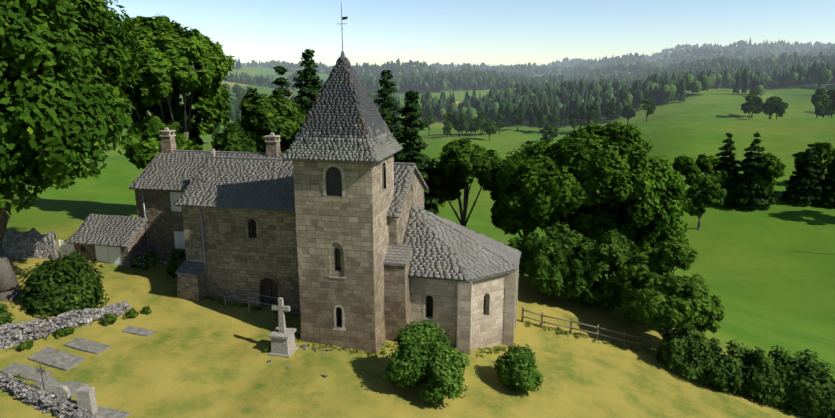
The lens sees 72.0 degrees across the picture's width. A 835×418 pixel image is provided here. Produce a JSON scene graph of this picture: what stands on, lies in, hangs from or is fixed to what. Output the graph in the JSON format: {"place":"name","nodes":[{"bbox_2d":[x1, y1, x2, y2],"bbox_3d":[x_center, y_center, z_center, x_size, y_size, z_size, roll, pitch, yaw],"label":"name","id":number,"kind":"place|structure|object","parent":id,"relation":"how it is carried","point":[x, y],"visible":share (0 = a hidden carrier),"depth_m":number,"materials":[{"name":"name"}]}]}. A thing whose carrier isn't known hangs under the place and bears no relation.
{"place":"outdoors","nodes":[
{"label":"outdoors","id":0,"kind":"place"},
{"bbox_2d":[282,4,402,353],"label":"church tower","id":1,"kind":"structure","parent":0,"point":[343,149],"depth_m":31.10,"materials":[{"name":"beige stone"}]},
{"bbox_2d":[0,47,834,417],"bbox_3d":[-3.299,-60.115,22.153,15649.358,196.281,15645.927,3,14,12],"label":"terrain","id":2,"kind":"structure","parent":0,"point":[768,275],"depth_m":38.32,"materials":[{"name":"green plant"}]},
{"bbox_2d":[0,303,14,325],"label":"bush","id":3,"kind":"object","parent":2,"relation":"on","point":[5,316],"visible":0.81,"depth_m":30.68,"materials":[{"name":"green plant"}]},
{"bbox_2d":[16,339,33,349],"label":"bush","id":4,"kind":"object","parent":2,"relation":"on","point":[27,344],"visible":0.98,"depth_m":29.44,"materials":[{"name":"green plant"}]},
{"bbox_2d":[0,362,52,381],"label":"grave slab","id":5,"kind":"structure","parent":2,"relation":"on","point":[15,368],"depth_m":27.72,"materials":[{"name":"grey stone"}]},
{"bbox_2d":[2,228,58,259],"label":"yard wall","id":6,"kind":"structure","parent":2,"relation":"on","point":[34,243],"depth_m":41.06,"materials":[{"name":"stone"}]},
{"bbox_2d":[35,362,45,389],"bbox_3d":[-17.151,7.811,26.285,0.530,1.750,0.039,0,13,1],"label":"iron grave cross","id":7,"kind":"object","parent":2,"relation":"on","point":[41,372],"visible":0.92,"depth_m":26.19,"materials":[{"name":"grey metal"}]},
{"bbox_2d":[0,372,97,417],"bbox_3d":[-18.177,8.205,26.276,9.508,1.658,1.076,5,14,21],"label":"stone wall","id":8,"kind":"structure","parent":2,"relation":"on","point":[51,399],"depth_m":25.59,"materials":[{"name":"grey stone"}]},
{"bbox_2d":[0,312,112,349],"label":"ruin wall","id":9,"kind":"structure","parent":2,"relation":"on","point":[74,320],"depth_m":30.58,"materials":[{"name":"grey stone"}]},
{"bbox_2d":[27,346,85,370],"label":"grave slab","id":10,"kind":"structure","parent":2,"relation":"on","point":[54,358],"depth_m":28.89,"materials":[{"name":"grey stone"}]},
{"bbox_2d":[31,375,88,396],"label":"grave slab","id":11,"kind":"structure","parent":2,"relation":"on","point":[50,384],"depth_m":27.03,"materials":[{"name":"grey stone"}]},
{"bbox_2d":[54,385,71,401],"bbox_3d":[-15.947,8.478,25.855,0.600,1.150,0.200,1,13,4],"label":"round headstone","id":12,"kind":"object","parent":2,"relation":"on","point":[63,391],"visible":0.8,"depth_m":25.71,"materials":[{"name":"stone"}]},
{"bbox_2d":[19,250,109,318],"bbox_3d":[-21.235,4.210,34.318,4.851,3.325,4.485,12,18,42],"label":"bush","id":13,"kind":"object","parent":2,"relation":"on","point":[60,285],"visible":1,"depth_m":33.31,"materials":[{"name":"green plant"}]},
{"bbox_2d":[54,327,74,338],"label":"bush","id":14,"kind":"object","parent":2,"relation":"on","point":[65,331],"visible":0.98,"depth_m":30.98,"materials":[{"name":"green plant"}]},
{"bbox_2d":[0,301,131,347],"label":"ruin wall stones","id":15,"kind":"object","parent":2,"relation":"on","point":[116,308],"visible":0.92,"depth_m":31.26,"materials":[{"name":"grey stone"}]},
{"bbox_2d":[58,240,75,257],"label":"picket gate","id":16,"kind":"structure","parent":2,"relation":"on","point":[65,246],"depth_m":41.53,"materials":[{"name":"white paint"}]},
{"bbox_2d":[0,0,144,300],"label":"tree","id":17,"kind":"object","parent":2,"relation":"on","point":[66,66],"visible":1,"depth_m":30.58,"materials":[{"name":"green plant"}]},
{"bbox_2d":[75,386,97,413],"bbox_3d":[-14.612,8.636,25.432,0.620,1.500,0.400,1,13,4],"label":"headstone","id":18,"kind":"object","parent":2,"relation":"on","point":[86,396],"visible":0.82,"depth_m":25.22,"materials":[{"name":"stone"}]},
{"bbox_2d":[64,337,110,354],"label":"grave slab","id":19,"kind":"structure","parent":2,"relation":"on","point":[85,345],"depth_m":30.34,"materials":[{"name":"grey stone"}]},
{"bbox_2d":[64,214,148,267],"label":"shed","id":20,"kind":"structure","parent":2,"relation":"on","point":[115,239],"depth_m":41.21,"materials":[{"name":"stone"}]},
{"bbox_2d":[101,313,116,325],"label":"bush","id":21,"kind":"object","parent":2,"relation":"on","point":[110,319],"visible":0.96,"depth_m":32.67,"materials":[{"name":"green plant"}]},
{"bbox_2d":[95,406,129,417],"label":"grave slab","id":22,"kind":"structure","parent":2,"relation":"on","point":[103,412],"depth_m":25.62,"materials":[{"name":"grey stone"}]},
{"bbox_2d":[123,308,138,318],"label":"bush","id":23,"kind":"object","parent":2,"relation":"on","point":[132,313],"visible":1,"depth_m":33.77,"materials":[{"name":"green plant"}]},
{"bbox_2d":[121,326,155,336],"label":"grave slab","id":24,"kind":"structure","parent":2,"relation":"on","point":[137,331],"depth_m":32.42,"materials":[{"name":"grey stone"}]},
{"bbox_2d":[131,251,159,270],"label":"bush","id":25,"kind":"object","parent":2,"relation":"on","point":[147,258],"visible":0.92,"depth_m":40.79,"materials":[{"name":"green plant"}]},
{"bbox_2d":[142,306,151,313],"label":"bush","id":26,"kind":"object","parent":2,"relation":"on","point":[146,310],"visible":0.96,"depth_m":34.35,"materials":[{"name":"green plant"}]},
{"bbox_2d":[123,247,185,267],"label":"rose blossoms","id":27,"kind":"object","parent":2,"relation":"on","point":[156,264],"visible":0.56,"depth_m":40.54,"materials":[{"name":"red plant"}]},
{"bbox_2d":[166,250,185,277],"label":"bush","id":28,"kind":"object","parent":2,"relation":"on","point":[172,267],"visible":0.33,"depth_m":40.14,"materials":[{"name":"green plant"}]},
{"bbox_2d":[116,14,235,169],"bbox_3d":[-22.438,-7.702,51.456,11.613,18.626,10.837,3,14,12],"label":"tree","id":29,"kind":"object","parent":2,"relation":"on","point":[172,52],"visible":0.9,"depth_m":48.54,"materials":[{"name":"green plant"}]},
{"bbox_2d":[129,127,284,262],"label":"house","id":30,"kind":"structure","parent":2,"relation":"on","point":[162,180],"depth_m":42.06,"materials":[{"name":"stone"}]},
{"bbox_2d":[211,124,220,135],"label":"tree foliage","id":31,"kind":"object","parent":2,"relation":"on","point":[217,129],"visible":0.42,"depth_m":325.54,"materials":[{"name":"green plant"}]},
{"bbox_2d":[230,74,235,81],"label":"tree foliage","id":32,"kind":"object","parent":2,"relation":"on","point":[232,78],"visible":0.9,"depth_m":779.75,"materials":[{"name":"green plant"}]},
{"bbox_2d":[231,85,239,93],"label":"tree foliage","id":33,"kind":"object","parent":2,"relation":"on","point":[235,88],"visible":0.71,"depth_m":602.36,"materials":[{"name":"green plant"}]},
{"bbox_2d":[236,92,245,99],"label":"tree foliage","id":34,"kind":"object","parent":2,"relation":"on","point":[240,95],"visible":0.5,"depth_m":497.74,"materials":[{"name":"green plant"}]},
{"bbox_2d":[236,88,245,94],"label":"tree foliage","id":35,"kind":"object","parent":2,"relation":"on","point":[241,90],"visible":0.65,"depth_m":578.76,"materials":[{"name":"green plant"}]},
{"bbox_2d":[237,116,245,132],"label":"tree foliage","id":36,"kind":"object","parent":2,"relation":"on","point":[239,118],"visible":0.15,"depth_m":306.16,"materials":[{"name":"green plant"}]},
{"bbox_2d":[210,87,306,152],"bbox_3d":[-14.617,-4.925,55.871,10.738,13.679,8.592,-6,15,-23],"label":"tree","id":37,"kind":"object","parent":2,"relation":"on","point":[276,113],"visible":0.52,"depth_m":52.41,"materials":[{"name":"green plant"}]},
{"bbox_2d":[263,345,270,352],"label":"grass tuft","id":38,"kind":"object","parent":2,"relation":"on","point":[267,349],"visible":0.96,"depth_m":31.52,"materials":[{"name":"green plant"}]},
{"bbox_2d":[262,65,296,135],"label":"conifer tree","id":39,"kind":"object","parent":2,"relation":"on","point":[281,81],"visible":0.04,"depth_m":63.45,"materials":[{"name":"green plant"}]},
{"bbox_2d":[268,297,298,357],"bbox_3d":[-7.413,6.499,31.500,1.240,3.450,1.240,3,14,12],"label":"wayside cross","id":40,"kind":"object","parent":2,"relation":"on","point":[282,337],"visible":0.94,"depth_m":31.27,"materials":[{"name":"stone"}]},
{"bbox_2d":[173,149,427,341],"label":"church nave","id":41,"kind":"structure","parent":2,"relation":"on","point":[239,220],"depth_m":36.20,"materials":[{"name":"beige stone"}]},
{"bbox_2d":[292,49,322,115],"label":"conifer tree","id":42,"kind":"object","parent":2,"relation":"on","point":[307,96],"visible":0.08,"depth_m":58.21,"materials":[{"name":"green plant"}]},
{"bbox_2d":[0,296,641,408],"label":"wall weeds","id":43,"kind":"object","parent":2,"relation":"on","point":[385,346],"depth_m":34.98,"materials":[{"name":"green plant"}]},
{"bbox_2d":[266,344,493,377],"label":"loose stones","id":44,"kind":"object","parent":2,"relation":"on","point":[304,346],"visible":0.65,"depth_m":31.99,"materials":[{"name":"grey stone"}]},
{"bbox_2d":[374,70,409,159],"bbox_3d":[-3.430,-5.900,65.314,8.126,19.367,8.367,3,14,12],"label":"conifer tree","id":45,"kind":"object","parent":2,"relation":"on","point":[388,118],"visible":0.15,"depth_m":63.31,"materials":[{"name":"green plant"}]},
{"bbox_2d":[382,320,438,389],"bbox_3d":[-0.326,7.749,29.278,2.652,3.919,3.495,6,15,25],"label":"shrub foliage","id":46,"kind":"object","parent":2,"relation":"on","point":[407,368],"visible":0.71,"depth_m":28.30,"materials":[{"name":"green plant"}]},
{"bbox_2d":[394,90,439,213],"bbox_3d":[-0.586,-3.777,55.599,6.761,15.277,6.600,-7,15,-26],"label":"conifer tree","id":47,"kind":"object","parent":2,"relation":"on","point":[414,145],"visible":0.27,"depth_m":54.24,"materials":[{"name":"green plant"}]},
{"bbox_2d":[397,319,450,384],"bbox_3d":[0.218,7.630,29.894,3.430,4.145,2.258,-11,18,-40],"label":"shrub foliage","id":48,"kind":"object","parent":2,"relation":"on","point":[429,331],"visible":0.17,"depth_m":29.25,"materials":[{"name":"green plant"}]},
{"bbox_2d":[422,113,434,134],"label":"tree foliage","id":49,"kind":"object","parent":2,"relation":"on","point":[429,119],"visible":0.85,"depth_m":385.92,"materials":[{"name":"green plant"}]},
{"bbox_2d":[424,156,444,207],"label":"tree foliage","id":50,"kind":"object","parent":2,"relation":"on","point":[428,159],"visible":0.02,"depth_m":82.97,"materials":[{"name":"green plant"}]},
{"bbox_2d":[419,340,469,406],"bbox_3d":[1.246,8.293,28.761,2.858,3.572,2.932,3,14,12],"label":"shrub foliage","id":51,"kind":"object","parent":2,"relation":"on","point":[445,364],"visible":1,"depth_m":27.91,"materials":[{"name":"green plant"}]},
{"bbox_2d":[442,120,452,136],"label":"tree foliage","id":52,"kind":"object","parent":2,"relation":"on","point":[448,125],"visible":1,"depth_m":347.13,"materials":[{"name":"green plant"}]},
{"bbox_2d":[443,112,455,135],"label":"tree foliage","id":53,"kind":"object","parent":2,"relation":"on","point":[447,116],"visible":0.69,"depth_m":358.49,"materials":[{"name":"green plant"}]},
{"bbox_2d":[452,112,467,136],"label":"tree foliage","id":54,"kind":"object","parent":2,"relation":"on","point":[461,122],"visible":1,"depth_m":353.75,"materials":[{"name":"green plant"}]},
{"bbox_2d":[402,205,520,354],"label":"church apse","id":55,"kind":"structure","parent":2,"relation":"on","point":[464,287],"depth_m":34.59,"materials":[{"name":"beige stone"}]},
{"bbox_2d":[427,138,504,226],"bbox_3d":[4.475,-1.155,56.342,8.255,11.650,6.085,11,18,40],"label":"tree foliage","id":56,"kind":"object","parent":2,"relation":"on","point":[463,163],"visible":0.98,"depth_m":54.28,"materials":[{"name":"green plant"}]},
{"bbox_2d":[468,117,482,136],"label":"tree foliage","id":57,"kind":"object","parent":2,"relation":"on","point":[476,123],"visible":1,"depth_m":352.77,"materials":[{"name":"green plant"}]},
{"bbox_2d":[129,37,834,127],"bbox_3d":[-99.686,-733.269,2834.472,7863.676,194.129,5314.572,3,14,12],"label":"forest","id":58,"kind":"object","parent":2,"relation":"on","point":[506,108],"visible":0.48,"depth_m":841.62,"materials":[{"name":"green plant"}]},
{"bbox_2d":[477,110,488,133],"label":"tree foliage","id":59,"kind":"object","parent":2,"relation":"on","point":[480,113],"visible":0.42,"depth_m":371.97,"materials":[{"name":"green plant"}]},
{"bbox_2d":[480,117,487,134],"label":"tree foliage","id":60,"kind":"object","parent":2,"relation":"on","point":[484,120],"visible":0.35,"depth_m":365.14,"materials":[{"name":"green plant"}]},
{"bbox_2d":[482,120,498,140],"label":"tree foliage","id":61,"kind":"object","parent":2,"relation":"on","point":[489,127],"visible":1,"depth_m":335.83,"materials":[{"name":"green plant"}]},
{"bbox_2d":[496,113,504,133],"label":"tree foliage","id":62,"kind":"object","parent":2,"relation":"on","point":[499,124],"visible":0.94,"depth_m":366.94,"materials":[{"name":"green plant"}]},
{"bbox_2d":[490,186,536,237],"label":"tree","id":63,"kind":"object","parent":2,"relation":"on","point":[505,219],"visible":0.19,"depth_m":53.73,"materials":[{"name":"green plant"}]},
{"bbox_2d":[494,344,537,386],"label":"shrub foliage","id":64,"kind":"object","parent":2,"relation":"on","point":[503,367],"visible":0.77,"depth_m":31.16,"materials":[{"name":"green plant"}]},
{"bbox_2d":[510,108,524,129],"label":"tree foliage","id":65,"kind":"object","parent":2,"relation":"on","point":[519,115],"visible":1,"depth_m":376.04,"materials":[{"name":"green plant"}]},
{"bbox_2d":[509,358,543,394],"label":"shrub foliage","id":66,"kind":"object","parent":2,"relation":"on","point":[522,380],"visible":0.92,"depth_m":30.58,"materials":[{"name":"green plant"}]},
{"bbox_2d":[228,43,834,127],"bbox_3d":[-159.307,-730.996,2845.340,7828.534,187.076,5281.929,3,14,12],"label":"forest broadleaf","id":67,"kind":"object","parent":2,"relation":"on","point":[703,83],"visible":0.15,"depth_m":566.67,"materials":[{"name":"leaves"},{"name":"bark"}]},
{"bbox_2d":[535,110,546,133],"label":"tree foliage","id":68,"kind":"object","parent":2,"relation":"on","point":[540,116],"visible":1,"depth_m":367.75,"materials":[{"name":"green plant"}]},
{"bbox_2d":[539,124,559,143],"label":"tree foliage","id":69,"kind":"object","parent":2,"relation":"on","point":[551,130],"visible":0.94,"depth_m":326.71,"materials":[{"name":"green plant"}]},
{"bbox_2d":[546,114,559,126],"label":"tree foliage","id":70,"kind":"object","parent":2,"relation":"on","point":[554,117],"visible":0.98,"depth_m":369.88,"materials":[{"name":"green plant"}]},
{"bbox_2d":[508,223,598,300],"bbox_3d":[10.989,4.357,44.728,7.489,6.566,6.027,-4,14,-17],"label":"understory foliage","id":71,"kind":"object","parent":2,"relation":"on","point":[552,262],"visible":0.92,"depth_m":42.96,"materials":[{"name":"green plant"}]},
{"bbox_2d":[567,110,579,130],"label":"tree foliage","id":72,"kind":"object","parent":2,"relation":"on","point":[573,118],"visible":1,"depth_m":365.51,"materials":[{"name":"green plant"}]},
{"bbox_2d":[521,307,649,351],"bbox_3d":[11.541,8.466,39.627,8.726,3.338,0.227,1,13,5],"label":"rail fence","id":73,"kind":"object","parent":2,"relation":"on","point":[596,333],"visible":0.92,"depth_m":39.50,"materials":[{"name":"brown wood"}]},
{"bbox_2d":[495,119,688,245],"bbox_3d":[15.095,-0.304,51.951,16.723,15.450,13.838,3,14,12],"label":"tree","id":74,"kind":"object","parent":2,"relation":"on","point":[609,168],"visible":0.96,"depth_m":47.60,"materials":[{"name":"green plant"}]},
{"bbox_2d":[586,104,600,123],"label":"tree foliage","id":75,"kind":"object","parent":2,"relation":"on","point":[593,114],"visible":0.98,"depth_m":361.41,"materials":[{"name":"green plant"}]},
{"bbox_2d":[603,101,615,121],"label":"tree foliage","id":76,"kind":"object","parent":2,"relation":"on","point":[610,113],"visible":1,"depth_m":366.70,"materials":[{"name":"green plant"}]},
{"bbox_2d":[580,229,639,312],"bbox_3d":[15.127,4.947,45.126,5.585,6.996,7.157,3,14,12],"label":"understory foliage","id":77,"kind":"object","parent":2,"relation":"on","point":[609,252],"visible":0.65,"depth_m":42.70,"materials":[{"name":"green plant"}]},
{"bbox_2d":[620,104,635,123],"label":"tree foliage","id":78,"kind":"object","parent":2,"relation":"on","point":[628,112],"visible":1,"depth_m":365.61,"materials":[{"name":"green plant"}]},
{"bbox_2d":[578,172,687,253],"bbox_3d":[19.866,1.748,54.239,9.922,13.640,8.545,3,14,12],"label":"tree","id":79,"kind":"object","parent":2,"relation":"on","point":[677,229],"visible":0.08,"depth_m":51.35,"materials":[{"name":"green plant"}]},
{"bbox_2d":[641,99,655,121],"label":"tree foliage","id":80,"kind":"object","parent":2,"relation":"on","point":[649,107],"visible":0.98,"depth_m":356.71,"materials":[{"name":"green plant"}]},
{"bbox_2d":[608,236,708,333],"bbox_3d":[17.575,5.925,42.614,6.530,7.907,7.273,3,14,12],"label":"tree","id":81,"kind":"object","parent":2,"relation":"on","point":[665,258],"visible":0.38,"depth_m":41.30,"materials":[{"name":"green plant"}]},
{"bbox_2d":[620,273,725,339],"bbox_3d":[17.605,7.384,39.896,6.665,6.122,5.606,3,14,12],"label":"tree","id":82,"kind":"object","parent":2,"relation":"on","point":[658,303],"visible":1,"depth_m":38.10,"materials":[{"name":"green plant"}]},
{"bbox_2d":[672,155,700,187],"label":"tree foliage","id":83,"kind":"object","parent":2,"relation":"on","point":[687,167],"visible":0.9,"depth_m":137.24,"materials":[{"name":"green plant"}]},
{"bbox_2d":[655,321,717,382],"bbox_3d":[17.835,9.038,37.885,3.808,3.573,3.668,-3,14,-12],"label":"hedge foliage","id":84,"kind":"object","parent":2,"relation":"on","point":[681,353],"visible":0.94,"depth_m":37.14,"materials":[{"name":"green plant"}]},
{"bbox_2d":[681,174,726,229],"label":"tree foliage","id":85,"kind":"object","parent":2,"relation":"on","point":[695,207],"visible":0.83,"depth_m":123.74,"materials":[{"name":"green plant"}]},
{"bbox_2d":[695,153,727,198],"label":"tree foliage","id":86,"kind":"object","parent":2,"relation":"on","point":[704,163],"visible":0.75,"depth_m":137.79,"materials":[{"name":"green plant"}]},
{"bbox_2d":[691,338,745,392],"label":"hedge foliage","id":87,"kind":"object","parent":2,"relation":"on","point":[722,374],"visible":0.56,"depth_m":36.24,"materials":[{"name":"green plant"}]},
{"bbox_2d":[697,133,746,208],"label":"tree foliage","id":88,"kind":"object","parent":2,"relation":"on","point":[728,148],"visible":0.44,"depth_m":139.19,"materials":[{"name":"green plant"}]},
{"bbox_2d":[724,132,776,209],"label":"tree foliage","id":89,"kind":"object","parent":2,"relation":"on","point":[744,191],"visible":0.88,"depth_m":134.91,"materials":[{"name":"green plant"}]},
{"bbox_2d":[741,90,762,118],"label":"tree foliage","id":90,"kind":"object","parent":2,"relation":"on","point":[753,99],"visible":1,"depth_m":331.98,"materials":[{"name":"green plant"}]},
{"bbox_2d":[727,345,778,405],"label":"hedge foliage","id":91,"kind":"object","parent":2,"relation":"on","point":[753,381],"visible":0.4,"depth_m":35.92,"materials":[{"name":"green plant"}]},
{"bbox_2d":[746,101,762,116],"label":"tree foliage","id":92,"kind":"object","parent":2,"relation":"on","point":[758,109],"visible":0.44,"depth_m":339.76,"materials":[{"name":"green plant"}]},
{"bbox_2d":[747,152,785,198],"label":"tree foliage","id":93,"kind":"object","parent":2,"relation":"on","point":[771,165],"visible":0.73,"depth_m":133.31,"materials":[{"name":"green plant"}]},
{"bbox_2d":[765,96,777,118],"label":"tree foliage","id":94,"kind":"object","parent":2,"relation":"on","point":[769,108],"visible":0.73,"depth_m":313.12,"materials":[{"name":"green plant"}]},
{"bbox_2d":[761,96,781,118],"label":"tree foliage","id":95,"kind":"object","parent":2,"relation":"on","point":[764,106],"visible":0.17,"depth_m":322.04,"materials":[{"name":"green plant"}]},
{"bbox_2d":[746,345,797,408],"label":"hedge foliage","id":96,"kind":"object","parent":2,"relation":"on","point":[777,380],"visible":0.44,"depth_m":35.70,"materials":[{"name":"green plant"}]},
{"bbox_2d":[772,100,788,118],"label":"tree foliage","id":97,"kind":"object","parent":2,"relation":"on","point":[781,106],"visible":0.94,"depth_m":310.58,"materials":[{"name":"green plant"}]},
{"bbox_2d":[767,349,834,414],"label":"hedge foliage","id":98,"kind":"object","parent":2,"relation":"on","point":[802,370],"visible":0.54,"depth_m":35.47,"materials":[{"name":"green plant"}]},
{"bbox_2d":[778,144,824,206],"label":"tree foliage","id":99,"kind":"object","parent":2,"relation":"on","point":[806,187],"visible":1,"depth_m":134.31,"materials":[{"name":"green plant"}]},
{"bbox_2d":[789,374,834,417],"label":"hedge foliage","id":100,"kind":"object","parent":2,"relation":"on","point":[826,403],"visible":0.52,"depth_m":34.76,"materials":[{"name":"green plant"}]},
{"bbox_2d":[792,142,834,177],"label":"tree foliage","id":101,"kind":"object","parent":2,"relation":"on","point":[822,148],"visible":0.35,"depth_m":136.62,"materials":[{"name":"green plant"}]},
{"bbox_2d":[811,94,828,117],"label":"tree foliage","id":102,"kind":"object","parent":2,"relation":"on","point":[816,101],"visible":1,"depth_m":308.71,"materials":[{"name":"green plant"}]},
{"bbox_2d":[812,88,830,107],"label":"tree foliage","id":103,"kind":"object","parent":2,"relation":"on","point":[821,91],"visible":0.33,"depth_m":310.45,"materials":[{"name":"green plant"}]},
{"bbox_2d":[810,159,834,206],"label":"tree foliage","id":104,"kind":"object","parent":2,"relation":"on","point":[828,183],"visible":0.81,"depth_m":132.74,"materials":[{"name":"green plant"}]},
{"bbox_2d":[820,97,834,117],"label":"tree foliage","id":105,"kind":"object","parent":2,"relation":"on","point":[829,110],"visible":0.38,"depth_m":314.77,"materials":[{"name":"green plant"}]},
{"bbox_2d":[825,89,834,117],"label":"tree foliage","id":106,"kind":"object","parent":2,"relation":"on","point":[830,92],"visible":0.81,"depth_m":314.30,"materials":[{"name":"green plant"}]},
{"bbox_2d":[104,0,834,65],"label":"sky","id":107,"kind":"structure","parent":0,"point":[492,32],"materials":[{"name":"blue"}]},
{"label":"door steps","id":108,"kind":"object","parent":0,"visible":0},
{"bbox_2d":[224,290,277,319],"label":"step handrails","id":109,"kind":"object","parent":108,"relation":"on","point":[257,302],"visible":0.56,"depth_m":35.90,"materials":[{"name":"silver metal"}]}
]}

